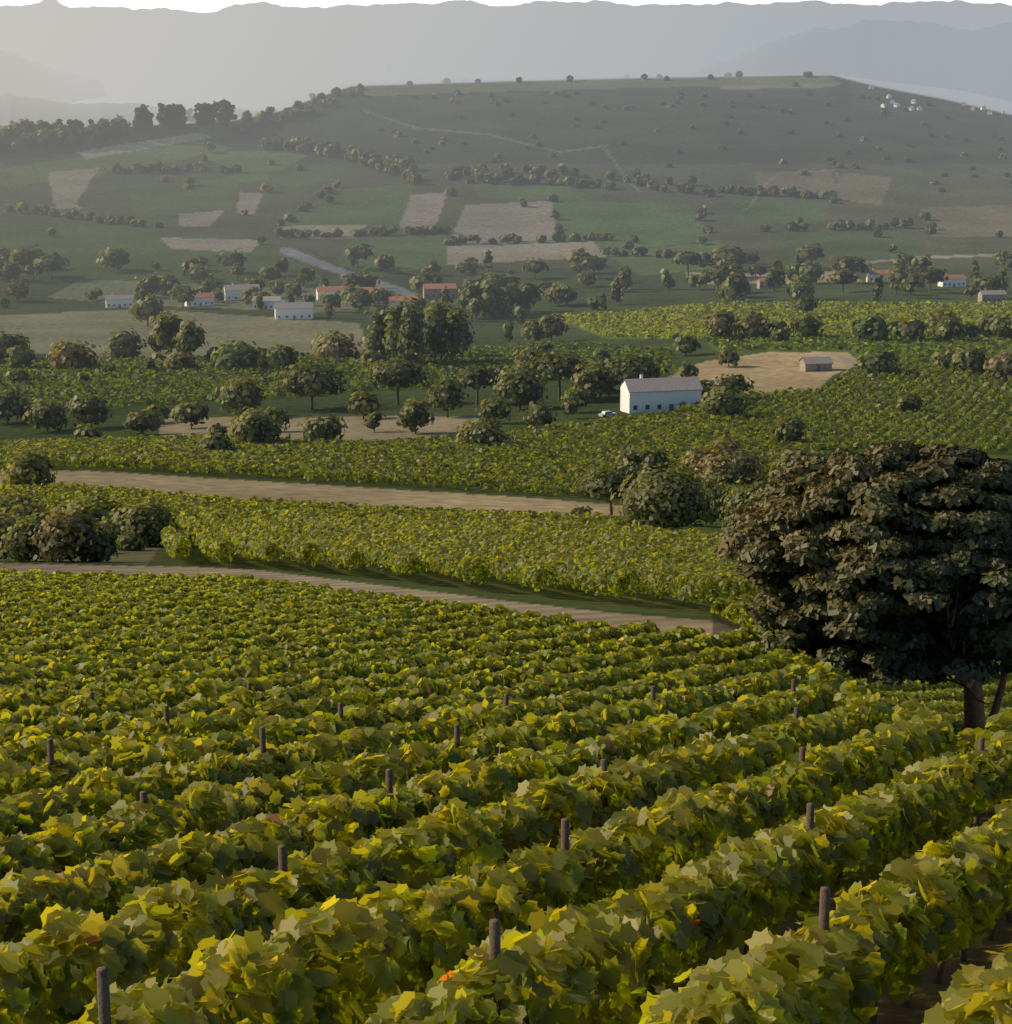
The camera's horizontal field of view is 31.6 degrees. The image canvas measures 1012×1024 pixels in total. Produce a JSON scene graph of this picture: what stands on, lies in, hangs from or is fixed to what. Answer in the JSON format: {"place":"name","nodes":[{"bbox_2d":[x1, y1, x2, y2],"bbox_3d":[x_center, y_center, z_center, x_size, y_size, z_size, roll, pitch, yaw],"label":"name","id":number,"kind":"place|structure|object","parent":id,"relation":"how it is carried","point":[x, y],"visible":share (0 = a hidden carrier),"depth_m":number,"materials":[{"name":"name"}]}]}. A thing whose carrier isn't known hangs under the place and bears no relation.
{"place":"outdoors","nodes":[
{"label":"outdoors","id":0,"kind":"place"},
{"bbox_2d":[0,93,259,127],"bbox_3d":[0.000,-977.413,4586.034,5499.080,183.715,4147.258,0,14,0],"label":"distant hill","id":1,"kind":"structure","parent":0,"point":[14,108],"depth_m":4453.31,"materials":[{"name":"grey"}]},
{"bbox_2d":[0,72,1011,1023],"bbox_3d":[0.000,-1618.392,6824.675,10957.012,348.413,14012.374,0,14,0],"label":"ground","id":2,"kind":"structure","parent":0,"point":[208,220],"depth_m":1324.08,"materials":[{"name":"green plant"}]},
{"bbox_2d":[105,294,133,307],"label":"house","id":3,"kind":"structure","parent":2,"relation":"on","point":[118,301],"depth_m":955.38,"materials":[{"name":"white paint"}]},
{"bbox_2d":[185,292,214,306],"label":"house","id":4,"kind":"structure","parent":2,"relation":"on","point":[203,299],"depth_m":959.77,"materials":[{"name":"paint"}]},
{"bbox_2d":[223,283,259,300],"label":"house","id":5,"kind":"structure","parent":2,"relation":"on","point":[232,292],"depth_m":987.62,"materials":[{"name":"white paint"}]},
{"bbox_2d":[251,296,282,309],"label":"house","id":6,"kind":"structure","parent":2,"relation":"on","point":[269,301],"depth_m":939.66,"materials":[{"name":"white paint"}]},
{"bbox_2d":[274,301,313,319],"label":"house","id":7,"kind":"structure","parent":2,"relation":"on","point":[293,310],"depth_m":891.73,"materials":[{"name":"white paint"}]},
{"bbox_2d":[316,285,346,299],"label":"house","id":8,"kind":"structure","parent":2,"relation":"on","point":[329,290],"depth_m":986.11,"materials":[{"name":"tile"}]},
{"bbox_2d":[359,287,385,302],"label":"house","id":9,"kind":"structure","parent":2,"relation":"on","point":[368,288],"depth_m":969.18,"materials":[{"name":"tile"}]},
{"bbox_2d":[389,295,417,309],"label":"house","id":10,"kind":"structure","parent":2,"relation":"on","point":[396,300],"depth_m":935.73,"materials":[{"name":"tile"}]},
{"bbox_2d":[422,282,456,298],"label":"house","id":11,"kind":"structure","parent":2,"relation":"on","point":[431,291],"depth_m":986.41,"materials":[{"name":"paint"}]},
{"bbox_2d":[0,260,924,561],"bbox_3d":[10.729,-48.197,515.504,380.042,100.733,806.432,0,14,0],"label":"trees","id":12,"kind":"object","parent":2,"relation":"on","point":[98,530],"visible":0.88,"depth_m":423.43,"materials":[{"name":"green plant"}]},
{"bbox_2d":[0,567,1011,1023],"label":"vines","id":13,"kind":"object","parent":2,"relation":"on","point":[232,769],"visible":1,"depth_m":21.68,"materials":[{"name":"green plant"}]},
{"bbox_2d":[0,409,1011,757],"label":"vines","id":14,"kind":"object","parent":2,"relation":"on","point":[600,553],"visible":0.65,"depth_m":192.50,"materials":[{"name":"green plant"}]},
{"bbox_2d":[0,300,1011,452],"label":"vines","id":15,"kind":"object","parent":2,"relation":"on","point":[647,322],"visible":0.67,"depth_m":556.00,"materials":[{"name":"green plant"}]},
{"bbox_2d":[0,243,1011,380],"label":"valley trees","id":16,"kind":"object","parent":2,"relation":"on","point":[16,350],"visible":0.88,"depth_m":900.17,"materials":[{"name":"green plant"}]},
{"bbox_2d":[0,71,1011,265],"bbox_3d":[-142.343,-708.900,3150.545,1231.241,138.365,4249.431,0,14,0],"label":"trees","id":17,"kind":"object","parent":2,"relation":"on","point":[22,135],"visible":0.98,"depth_m":1540.51,"materials":[{"name":"green plant"}]},
{"bbox_2d":[598,410,616,417],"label":"car","id":18,"kind":"object","parent":2,"relation":"on","point":[604,414],"visible":0.9,"depth_m":430.40,"materials":[{"name":"paint"}]},
{"bbox_2d":[619,374,702,413],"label":"white house","id":19,"kind":"structure","parent":2,"relation":"on","point":[641,394],"depth_m":438.05,"materials":[{"name":"white paint"}]},
{"bbox_2d":[756,277,777,288],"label":"house","id":20,"kind":"structure","parent":2,"relation":"on","point":[760,284],"depth_m":960.16,"materials":[{"name":"paint"}]},
{"bbox_2d":[799,356,832,371],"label":"stone hut","id":21,"kind":"object","parent":2,"relation":"on","point":[809,364],"visible":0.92,"depth_m":526.72,"materials":[{"name":"beige stone"}]},
{"bbox_2d":[713,439,1011,745],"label":"broadleaf tree","id":22,"kind":"object","parent":2,"relation":"on","point":[888,563],"visible":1,"depth_m":44.74,"materials":[{"name":"green plant"}]},
{"bbox_2d":[866,268,892,282],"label":"house","id":23,"kind":"structure","parent":2,"relation":"on","point":[871,274],"depth_m":962.09,"materials":[{"name":"tile"}]},
{"bbox_2d":[938,273,966,286],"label":"house","id":24,"kind":"structure","parent":2,"relation":"on","point":[958,280],"depth_m":935.60,"materials":[{"name":"paint"}]},
{"bbox_2d":[978,289,1006,302],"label":"house","id":25,"kind":"structure","parent":2,"relation":"on","point":[985,295],"depth_m":832.75,"materials":[{"name":"paint"}]},
{"bbox_2d":[0,0,1011,72],"bbox_3d":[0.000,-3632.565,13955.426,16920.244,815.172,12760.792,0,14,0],"label":"distant mountains","id":26,"kind":"structure","parent":0,"point":[262,37],"depth_m":12969.32,"materials":[{"name":"grey"}]},
{"bbox_2d":[0,19,1011,103],"bbox_3d":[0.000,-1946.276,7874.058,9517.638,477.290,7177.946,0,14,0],"label":"distant mountain","id":27,"kind":"structure","parent":0,"point":[978,61],"depth_m":7251.20,"materials":[{"name":"grey"}]},
{"bbox_2d":[0,0,1011,42],"bbox_3d":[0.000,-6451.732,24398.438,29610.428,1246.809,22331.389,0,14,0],"label":"range","id":28,"kind":"structure","parent":0,"point":[548,21],"depth_m":24417.68,"materials":[{"name":"grey"}]},
{"bbox_2d":[0,0,1011,12],"label":"sky","id":29,"kind":"structure","parent":0,"point":[200,6],"materials":[{"name":"white"}]}
]}

